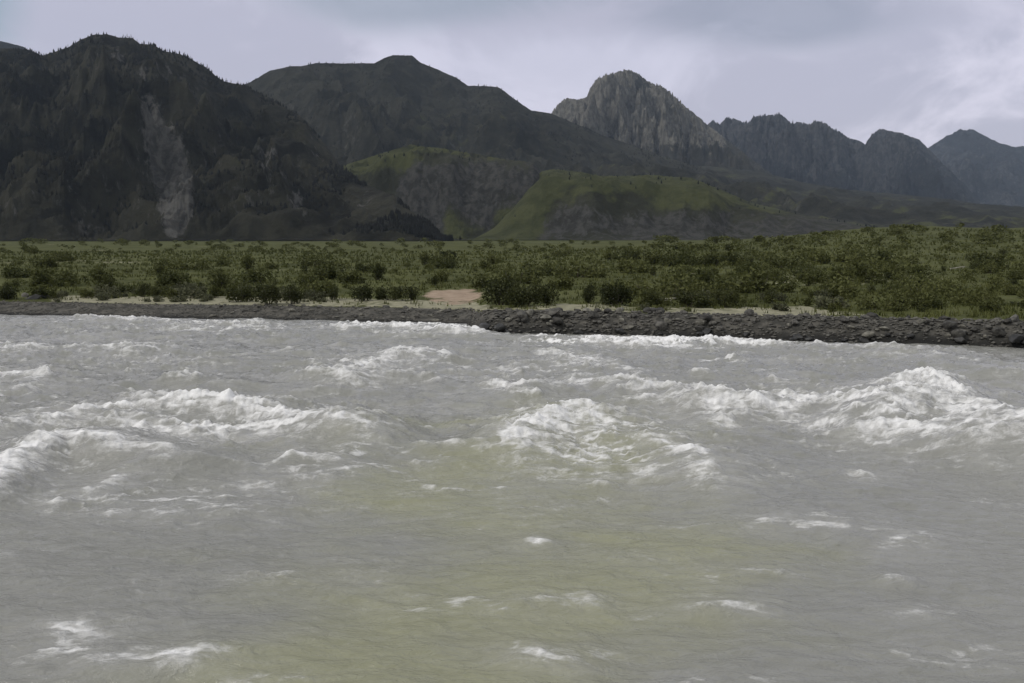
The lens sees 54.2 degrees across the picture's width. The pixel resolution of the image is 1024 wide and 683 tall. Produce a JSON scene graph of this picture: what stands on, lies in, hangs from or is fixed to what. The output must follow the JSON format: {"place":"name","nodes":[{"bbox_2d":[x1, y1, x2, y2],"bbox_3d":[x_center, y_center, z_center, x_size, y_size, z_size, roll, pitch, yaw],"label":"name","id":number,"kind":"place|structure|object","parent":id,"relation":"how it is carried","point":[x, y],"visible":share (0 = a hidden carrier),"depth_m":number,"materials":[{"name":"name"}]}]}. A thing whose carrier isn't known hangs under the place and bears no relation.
{"place":"outdoors","nodes":[
{"label":"outdoors","id":0,"kind":"place"},
{"bbox_2d":[0,41,26,49],"bbox_3d":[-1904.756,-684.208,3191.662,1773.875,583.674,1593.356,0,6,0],"label":"mountain","id":1,"kind":"structure","parent":0,"point":[5,45],"depth_m":3258.15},
{"bbox_2d":[0,34,449,240],"bbox_3d":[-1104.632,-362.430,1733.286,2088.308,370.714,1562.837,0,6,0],"label":"mountain","id":2,"kind":"structure","parent":0,"point":[157,151],"depth_m":1201.94,"materials":[{"name":"stone"}]},
{"bbox_2d":[0,31,453,240],"bbox_3d":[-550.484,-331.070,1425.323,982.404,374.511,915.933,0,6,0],"label":"forest","id":3,"kind":"object","parent":2,"relation":"on","point":[422,226],"visible":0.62,"depth_m":1269.84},
{"bbox_2d":[343,144,539,238],"bbox_3d":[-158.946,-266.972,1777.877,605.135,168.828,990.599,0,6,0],"label":"mountain","id":4,"kind":"structure","parent":0,"point":[448,191],"depth_m":1400.88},
{"bbox_2d":[246,55,739,182],"bbox_3d":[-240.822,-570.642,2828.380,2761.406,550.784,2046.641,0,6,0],"label":"mountain","id":5,"kind":"structure","parent":0,"point":[338,119],"depth_m":2673.62,"materials":[{"name":"stone"}]},
{"bbox_2d":[246,56,733,182],"bbox_3d":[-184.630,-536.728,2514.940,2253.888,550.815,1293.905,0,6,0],"label":"forest","id":6,"kind":"object","parent":5,"relation":"on","point":[654,154],"visible":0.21,"depth_m":2844.46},
{"bbox_2d":[0,314,1023,682],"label":"river water","id":7,"kind":"structure","parent":0,"point":[334,502],"depth_m":23.97,"materials":[{"name":"liquid"}]},
{"bbox_2d":[111,346,967,424],"bbox_3d":[2.403,1.569,38.413,27.565,1.204,19.957,3,7,25],"label":"spray","id":8,"kind":"object","parent":7,"relation":"on","point":[609,403],"visible":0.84,"depth_m":34.91,"materials":[{"name":"liquid"}]},
{"bbox_2d":[0,226,1023,347],"bbox_3d":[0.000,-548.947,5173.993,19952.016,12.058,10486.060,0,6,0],"label":"ground","id":9,"kind":"structure","parent":0,"point":[456,298],"depth_m":89.85,"materials":[{"name":"plant"}]},
{"bbox_2d":[0,284,18,299],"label":"shrub","id":10,"kind":"object","parent":9,"relation":"on","point":[7,292],"visible":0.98,"depth_m":87.79,"materials":[{"name":"green plant"}]},
{"bbox_2d":[0,262,30,277],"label":"shrub","id":11,"kind":"object","parent":9,"relation":"on","point":[10,272],"visible":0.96,"depth_m":125.22,"materials":[{"name":"green plant"}]},
{"bbox_2d":[29,282,57,298],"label":"shrub","id":12,"kind":"object","parent":9,"relation":"on","point":[52,293],"visible":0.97,"depth_m":88.84,"materials":[{"name":"green plant"}]},
{"bbox_2d":[29,254,58,267],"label":"shrub","id":13,"kind":"object","parent":9,"relation":"on","point":[39,262],"visible":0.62,"depth_m":161.60,"materials":[{"name":"green plant"}]},
{"bbox_2d":[27,261,76,286],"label":"shrub","id":14,"kind":"object","parent":9,"relation":"on","point":[40,277],"visible":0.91,"depth_m":106.52,"materials":[{"name":"green plant"}]},
{"bbox_2d":[51,247,77,261],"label":"shrub","id":15,"kind":"object","parent":9,"relation":"on","point":[69,257],"visible":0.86,"depth_m":200.75,"materials":[{"name":"green plant"}]},
{"bbox_2d":[79,287,96,297],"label":"shrub","id":16,"kind":"object","parent":9,"relation":"on","point":[84,292],"visible":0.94,"depth_m":91.35,"materials":[{"name":"green plant"}]},
{"bbox_2d":[88,266,115,281],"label":"shrub","id":17,"kind":"object","parent":9,"relation":"on","point":[98,273],"visible":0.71,"depth_m":113.70,"materials":[{"name":"green plant"}]},
{"bbox_2d":[91,283,118,296],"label":"shrub","id":18,"kind":"object","parent":9,"relation":"on","point":[99,289],"visible":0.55,"depth_m":91.48,"materials":[{"name":"green plant"}]},
{"bbox_2d":[93,272,117,292],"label":"shrub","id":19,"kind":"object","parent":9,"relation":"on","point":[109,282],"visible":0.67,"depth_m":94.76,"materials":[{"name":"green plant"}]},
{"bbox_2d":[136,281,150,296],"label":"shrub","id":20,"kind":"object","parent":9,"relation":"on","point":[142,292],"visible":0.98,"depth_m":91.36,"materials":[{"name":"green plant"}]},
{"bbox_2d":[149,282,172,296],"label":"shrub","id":21,"kind":"object","parent":9,"relation":"on","point":[155,291],"visible":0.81,"depth_m":89.78,"materials":[{"name":"green plant"}]},
{"bbox_2d":[154,270,190,286],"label":"shrub","id":22,"kind":"object","parent":9,"relation":"on","point":[171,277],"visible":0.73,"depth_m":106.06,"materials":[{"name":"green plant"}]},
{"bbox_2d":[161,252,213,269],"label":"shrub","id":23,"kind":"object","parent":9,"relation":"on","point":[181,265],"visible":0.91,"depth_m":153.18,"materials":[{"name":"green plant"}]},
{"bbox_2d":[174,286,204,297],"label":"shrub","id":24,"kind":"object","parent":9,"relation":"on","point":[199,293],"visible":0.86,"depth_m":88.51,"materials":[{"name":"green plant"}]},
{"bbox_2d":[207,270,230,289],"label":"shrub","id":25,"kind":"object","parent":9,"relation":"on","point":[220,281],"visible":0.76,"depth_m":93.43,"materials":[{"name":"green plant"}]},
{"bbox_2d":[214,270,252,287],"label":"shrub","id":26,"kind":"object","parent":9,"relation":"on","point":[236,282],"visible":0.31,"depth_m":103.22,"materials":[{"name":"green plant"}]},
{"bbox_2d":[224,282,257,301],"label":"shrub","id":27,"kind":"object","parent":9,"relation":"on","point":[246,296],"visible":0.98,"depth_m":85.03,"materials":[{"name":"green plant"}]},
{"bbox_2d":[239,255,255,269],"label":"shrub","id":28,"kind":"object","parent":9,"relation":"on","point":[247,261],"visible":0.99,"depth_m":152.31,"materials":[{"name":"green plant"}]},
{"bbox_2d":[239,268,271,282],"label":"shrub","id":29,"kind":"object","parent":9,"relation":"on","point":[252,274],"visible":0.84,"depth_m":116.46,"materials":[{"name":"green plant"}]},
{"bbox_2d":[250,277,282,303],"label":"shrub","id":30,"kind":"object","parent":9,"relation":"on","point":[272,292],"visible":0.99,"depth_m":81.98,"materials":[{"name":"green plant"}]},
{"bbox_2d":[282,282,303,303],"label":"shrub","id":31,"kind":"object","parent":9,"relation":"on","point":[293,296],"visible":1,"depth_m":82.31,"materials":[{"name":"green plant"}]},
{"bbox_2d":[296,273,318,286],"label":"shrub","id":32,"kind":"object","parent":9,"relation":"on","point":[303,280],"visible":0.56,"depth_m":104.70,"materials":[{"name":"green plant"}]},
{"bbox_2d":[296,251,335,265],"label":"shrub","id":33,"kind":"object","parent":9,"relation":"on","point":[316,262],"visible":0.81,"depth_m":173.58,"materials":[{"name":"green plant"}]},
{"bbox_2d":[297,268,337,279],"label":"shrub","id":34,"kind":"object","parent":9,"relation":"on","point":[323,276],"visible":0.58,"depth_m":121.81,"materials":[{"name":"green plant"}]},
{"bbox_2d":[306,289,329,300],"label":"shrub","id":35,"kind":"object","parent":9,"relation":"on","point":[315,296],"visible":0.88,"depth_m":86.14,"materials":[{"name":"green plant"}]},
{"bbox_2d":[300,278,339,295],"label":"shrub","id":36,"kind":"object","parent":9,"relation":"on","point":[327,287],"visible":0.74,"depth_m":91.61,"materials":[{"name":"green plant"}]},
{"bbox_2d":[312,263,345,278],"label":"shrub","id":37,"kind":"object","parent":9,"relation":"on","point":[331,272],"visible":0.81,"depth_m":122.44,"materials":[{"name":"green plant"}]},
{"bbox_2d":[328,285,338,299],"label":"shrub","id":38,"kind":"object","parent":9,"relation":"on","point":[333,291],"visible":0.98,"depth_m":86.97,"materials":[{"name":"green plant"}]},
{"bbox_2d":[336,268,362,283],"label":"shrub","id":39,"kind":"object","parent":9,"relation":"on","point":[352,275],"visible":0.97,"depth_m":112.61,"materials":[{"name":"green plant"}]},
{"bbox_2d":[350,282,373,300],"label":"shrub","id":40,"kind":"object","parent":9,"relation":"on","point":[365,292],"visible":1,"depth_m":85.10,"materials":[{"name":"green plant"}]},
{"bbox_2d":[370,263,385,279],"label":"shrub","id":41,"kind":"object","parent":9,"relation":"on","point":[378,269],"visible":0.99,"depth_m":121.74,"materials":[{"name":"green plant"}]},
{"bbox_2d":[373,282,409,299],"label":"shrub","id":42,"kind":"object","parent":9,"relation":"on","point":[382,293],"visible":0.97,"depth_m":85.99,"materials":[{"name":"green plant"}]},
{"bbox_2d":[405,284,419,299],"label":"shrub","id":43,"kind":"object","parent":9,"relation":"on","point":[412,294],"visible":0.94,"depth_m":86.36,"materials":[{"name":"green plant"}]},
{"bbox_2d":[431,269,449,280],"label":"shrub","id":44,"kind":"object","parent":9,"relation":"on","point":[441,274],"visible":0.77,"depth_m":120.24,"materials":[{"name":"green plant"}]},
{"bbox_2d":[429,249,458,268],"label":"shrub","id":45,"kind":"object","parent":9,"relation":"on","point":[450,264],"visible":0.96,"depth_m":158.60,"materials":[{"name":"green plant"}]},
{"bbox_2d":[469,271,500,287],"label":"shrub","id":46,"kind":"object","parent":9,"relation":"on","point":[477,283],"visible":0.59,"depth_m":101.81,"materials":[{"name":"green plant"}]},
{"bbox_2d":[480,272,517,304],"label":"shrub","id":47,"kind":"object","parent":9,"relation":"on","point":[506,286],"visible":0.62,"depth_m":75.09,"materials":[{"name":"green plant"}]},
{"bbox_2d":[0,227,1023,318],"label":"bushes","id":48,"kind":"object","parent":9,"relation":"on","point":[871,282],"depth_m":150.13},
{"bbox_2d":[0,222,1023,310],"bbox_3d":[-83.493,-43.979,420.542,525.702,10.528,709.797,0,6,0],"label":"scrub","id":49,"kind":"object","parent":9,"relation":"on","point":[899,229],"visible":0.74,"depth_m":225.84,"materials":[{"name":"green plant"}]},
{"bbox_2d":[0,300,1023,346],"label":"cobbles","id":50,"kind":"object","parent":9,"relation":"on","point":[810,317],"visible":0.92,"depth_m":65.84,"materials":[{"name":"grey stone"}]},
{"bbox_2d":[1008,334,1023,342],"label":"boulder","id":51,"kind":"object","parent":50,"relation":"on","point":[1013,338],"visible":1,"depth_m":58.27,"materials":[{"name":"black stone"}]},
{"bbox_2d":[496,257,545,283],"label":"shrub","id":52,"kind":"object","parent":9,"relation":"on","point":[531,279],"visible":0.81,"depth_m":103.14,"materials":[{"name":"green plant"}]},
{"bbox_2d":[499,279,544,306],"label":"shrub","id":53,"kind":"object","parent":9,"relation":"on","point":[528,297],"visible":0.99,"depth_m":72.33,"materials":[{"name":"green plant"}]},
{"bbox_2d":[519,259,561,275],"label":"shrub","id":54,"kind":"object","parent":9,"relation":"on","point":[548,271],"visible":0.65,"depth_m":121.82,"materials":[{"name":"green plant"}]},
{"bbox_2d":[539,281,560,304],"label":"shrub","id":55,"kind":"object","parent":9,"relation":"on","point":[547,299],"visible":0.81,"depth_m":73.98,"materials":[{"name":"green plant"}]},
{"bbox_2d":[547,273,574,289],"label":"shrub","id":56,"kind":"object","parent":9,"relation":"on","point":[565,282],"visible":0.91,"depth_m":93.01,"materials":[{"name":"green plant"}]},
{"bbox_2d":[549,244,573,255],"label":"shrub","id":57,"kind":"object","parent":9,"relation":"on","point":[568,251],"visible":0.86,"depth_m":230.98,"materials":[{"name":"green plant"}]},
{"bbox_2d":[549,248,611,277],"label":"shrub","id":58,"kind":"object","parent":9,"relation":"on","point":[593,272],"visible":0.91,"depth_m":113.81,"materials":[{"name":"green plant"}]},
{"bbox_2d":[582,283,596,302],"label":"shrub","id":59,"kind":"object","parent":9,"relation":"on","point":[589,295],"visible":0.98,"depth_m":76.47,"materials":[{"name":"green plant"}]},
{"bbox_2d":[599,279,634,304],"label":"shrub","id":60,"kind":"object","parent":9,"relation":"on","point":[615,294],"visible":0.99,"depth_m":74.79,"materials":[{"name":"green plant"}]},
{"bbox_2d":[611,246,637,260],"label":"shrub","id":61,"kind":"object","parent":9,"relation":"on","point":[630,254],"visible":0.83,"depth_m":179.52,"materials":[{"name":"green plant"}]},
{"bbox_2d":[616,254,650,272],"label":"shrub","id":62,"kind":"object","parent":9,"relation":"on","point":[628,266],"visible":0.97,"depth_m":125.36,"materials":[{"name":"green plant"}]},
{"bbox_2d":[640,285,664,305],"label":"shrub","id":63,"kind":"object","parent":9,"relation":"on","point":[651,298],"visible":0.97,"depth_m":73.91,"materials":[{"name":"green plant"}]},
{"bbox_2d":[635,288,672,305],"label":"shrub","id":64,"kind":"object","parent":9,"relation":"on","point":[663,303],"visible":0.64,"depth_m":74.33,"materials":[{"name":"green plant"}]},
{"bbox_2d":[639,248,669,263],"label":"shrub","id":65,"kind":"object","parent":9,"relation":"on","point":[652,257],"visible":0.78,"depth_m":153.58,"materials":[{"name":"green plant"}]},
{"bbox_2d":[621,266,710,294],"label":"shrub","id":66,"kind":"object","parent":9,"relation":"on","point":[673,287],"visible":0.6,"depth_m":83.85,"materials":[{"name":"green plant"}]},
{"bbox_2d":[648,241,694,260],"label":"shrub","id":67,"kind":"object","parent":9,"relation":"on","point":[683,250],"visible":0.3,"depth_m":160.75,"materials":[{"name":"green plant"}]},
{"bbox_2d":[656,248,702,265],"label":"shrub","id":68,"kind":"object","parent":9,"relation":"on","point":[692,262],"visible":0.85,"depth_m":146.79,"materials":[{"name":"green plant"}]},
{"bbox_2d":[667,262,717,287],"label":"shrub","id":69,"kind":"object","parent":9,"relation":"on","point":[704,277],"visible":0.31,"depth_m":91.58,"materials":[{"name":"green plant"}]},
{"bbox_2d":[674,288,712,307],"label":"shrub","id":70,"kind":"object","parent":9,"relation":"on","point":[697,302],"visible":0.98,"depth_m":73.00,"materials":[{"name":"green plant"}]},
{"bbox_2d":[688,280,717,295],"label":"shrub","id":71,"kind":"object","parent":9,"relation":"on","point":[701,285],"visible":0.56,"depth_m":81.92,"materials":[{"name":"green plant"}]},
{"bbox_2d":[703,253,725,265],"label":"shrub","id":72,"kind":"object","parent":9,"relation":"on","point":[710,259],"visible":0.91,"depth_m":149.26,"materials":[{"name":"green plant"}]},
{"bbox_2d":[711,285,739,306],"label":"shrub","id":73,"kind":"object","parent":9,"relation":"on","point":[725,297],"visible":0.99,"depth_m":71.43,"materials":[{"name":"green plant"}]},
{"bbox_2d":[711,247,743,264],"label":"shrub","id":74,"kind":"object","parent":9,"relation":"on","point":[732,259],"visible":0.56,"depth_m":150.61,"materials":[{"name":"green plant"}]},
{"bbox_2d":[714,262,779,292],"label":"shrub","id":75,"kind":"object","parent":9,"relation":"on","point":[746,276],"visible":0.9,"depth_m":88.33,"materials":[{"name":"green plant"}]},
{"bbox_2d":[764,287,778,302],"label":"shrub","id":76,"kind":"object","parent":9,"relation":"on","point":[767,292],"visible":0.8,"depth_m":77.51,"materials":[{"name":"green plant"}]},
{"bbox_2d":[753,266,792,280],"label":"shrub","id":77,"kind":"object","parent":9,"relation":"on","point":[781,278],"visible":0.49,"depth_m":103.81,"materials":[{"name":"green plant"}]},
{"bbox_2d":[769,302,789,310],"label":"shrub","id":78,"kind":"object","parent":9,"relation":"on","point":[781,307],"visible":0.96,"depth_m":68.56,"materials":[{"name":"green plant"}]},
{"bbox_2d":[758,249,809,267],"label":"shrub","id":79,"kind":"object","parent":9,"relation":"on","point":[774,260],"visible":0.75,"depth_m":132.17,"materials":[{"name":"green plant"}]},
{"bbox_2d":[787,260,822,276],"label":"shrub","id":80,"kind":"object","parent":9,"relation":"on","point":[800,269],"visible":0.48,"depth_m":111.23,"materials":[{"name":"green plant"}]},
{"bbox_2d":[803,273,816,285],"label":"shrub","id":81,"kind":"object","parent":9,"relation":"on","point":[807,279],"visible":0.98,"depth_m":95.27,"materials":[{"name":"green plant"}]},
{"bbox_2d":[807,248,830,263],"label":"shrub","id":82,"kind":"object","parent":9,"relation":"on","point":[822,258],"visible":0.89,"depth_m":145.63,"materials":[{"name":"green plant"}]},
{"bbox_2d":[813,293,850,308],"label":"shrub","id":83,"kind":"object","parent":9,"relation":"on","point":[822,303],"visible":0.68,"depth_m":71.25,"materials":[{"name":"green plant"}]},
{"bbox_2d":[817,270,863,297],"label":"shrub","id":84,"kind":"object","parent":9,"relation":"on","point":[843,287],"visible":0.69,"depth_m":82.31,"materials":[{"name":"green plant"}]},
{"bbox_2d":[828,255,874,281],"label":"shrub","id":85,"kind":"object","parent":9,"relation":"on","point":[858,272],"visible":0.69,"depth_m":103.20,"materials":[{"name":"green plant"}]},
{"bbox_2d":[831,239,896,260],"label":"shrub","id":86,"kind":"object","parent":9,"relation":"on","point":[851,250],"visible":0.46,"depth_m":146.98,"materials":[{"name":"green plant"}]},
{"bbox_2d":[855,245,895,262],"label":"shrub","id":87,"kind":"object","parent":9,"relation":"on","point":[882,254],"visible":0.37,"depth_m":142.51,"materials":[{"name":"green plant"}]},
{"bbox_2d":[840,250,915,277],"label":"shrub","id":88,"kind":"object","parent":9,"relation":"on","point":[883,269],"visible":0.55,"depth_m":110.34,"materials":[{"name":"green plant"}]},
{"bbox_2d":[852,284,909,311],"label":"shrub","id":89,"kind":"object","parent":9,"relation":"on","point":[888,306],"visible":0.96,"depth_m":69.76,"materials":[{"name":"green plant"}]},
{"bbox_2d":[893,271,940,297],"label":"shrub","id":90,"kind":"object","parent":9,"relation":"on","point":[918,289],"visible":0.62,"depth_m":81.91,"materials":[{"name":"green plant"}]},
{"bbox_2d":[904,292,932,308],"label":"shrub","id":91,"kind":"object","parent":9,"relation":"on","point":[920,300],"visible":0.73,"depth_m":69.82,"materials":[{"name":"green plant"}]},
{"bbox_2d":[906,264,932,274],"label":"shrub","id":92,"kind":"object","parent":9,"relation":"on","point":[918,269],"visible":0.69,"depth_m":115.17,"materials":[{"name":"green plant"}]},
{"bbox_2d":[926,297,944,309],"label":"shrub","id":93,"kind":"object","parent":9,"relation":"on","point":[937,302],"visible":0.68,"depth_m":69.71,"materials":[{"name":"green plant"}]},
{"bbox_2d":[920,272,966,291],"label":"shrub","id":94,"kind":"object","parent":9,"relation":"on","point":[942,289],"visible":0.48,"depth_m":88.50,"materials":[{"name":"green plant"}]},
{"bbox_2d":[946,285,992,303],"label":"shrub","id":95,"kind":"object","parent":9,"relation":"on","point":[954,297],"visible":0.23,"depth_m":75.83,"materials":[{"name":"green plant"}]},
{"bbox_2d":[951,278,1001,304],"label":"shrub","id":96,"kind":"object","parent":9,"relation":"on","point":[970,299],"visible":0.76,"depth_m":73.52,"materials":[{"name":"green plant"}]},
{"bbox_2d":[967,257,998,268],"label":"shrub","id":97,"kind":"object","parent":9,"relation":"on","point":[975,264],"visible":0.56,"depth_m":133.60,"materials":[{"name":"green plant"}]},
{"bbox_2d":[974,251,1004,265],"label":"shrub","id":98,"kind":"object","parent":9,"relation":"on","point":[987,256],"visible":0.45,"depth_m":137.06,"materials":[{"name":"green plant"}]},
{"bbox_2d":[977,298,1002,312],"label":"shrub","id":99,"kind":"object","parent":9,"relation":"on","point":[989,306],"visible":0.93,"depth_m":66.61,"materials":[{"name":"green plant"}]},
{"bbox_2d":[988,272,1010,286],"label":"shrub","id":100,"kind":"object","parent":9,"relation":"on","point":[995,280],"visible":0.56,"depth_m":96.03,"materials":[{"name":"green plant"}]},
{"bbox_2d":[1004,267,1023,279],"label":"shrub","id":101,"kind":"object","parent":9,"relation":"on","point":[1012,274],"visible":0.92,"depth_m":110.63,"materials":[{"name":"green plant"}]},
{"bbox_2d":[0,0,1023,147],"label":"sky","id":102,"kind":"structure","parent":0,"point":[927,71],"materials":[{"name":"grey"}]},
{"bbox_2d":[551,69,770,173],"bbox_3d":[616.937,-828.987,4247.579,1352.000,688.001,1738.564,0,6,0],"label":"mountain","id":103,"kind":"structure","parent":0,"point":[631,107],"depth_m":3926.64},
{"bbox_2d":[454,169,871,239],"bbox_3d":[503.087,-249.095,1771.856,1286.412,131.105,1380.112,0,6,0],"label":"mountain","id":104,"kind":"structure","parent":0,"point":[557,204],"depth_m":1187.00,"materials":[{"name":"plant"}]},
{"bbox_2d":[459,169,874,239],"bbox_3d":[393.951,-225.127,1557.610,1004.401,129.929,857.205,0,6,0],"label":"forest","id":105,"kind":"object","parent":104,"relation":"on","point":[708,184],"visible":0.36,"depth_m":1450.43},
{"bbox_2d":[563,162,1023,227],"bbox_3d":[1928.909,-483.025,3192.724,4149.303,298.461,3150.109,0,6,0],"label":"mountain","id":106,"kind":"structure","parent":0,"point":[868,208],"depth_m":2381.97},
{"bbox_2d":[708,113,979,203],"bbox_3d":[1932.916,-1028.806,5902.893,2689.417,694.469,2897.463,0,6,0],"label":"mountain","id":107,"kind":"structure","parent":0,"point":[825,154],"depth_m":5413.90,"materials":[{"name":"stone"}]},
{"bbox_2d":[928,129,1023,206],"bbox_3d":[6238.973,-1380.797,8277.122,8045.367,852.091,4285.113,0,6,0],"label":"mountain","id":108,"kind":"structure","parent":0,"point":[984,169],"depth_m":7729.59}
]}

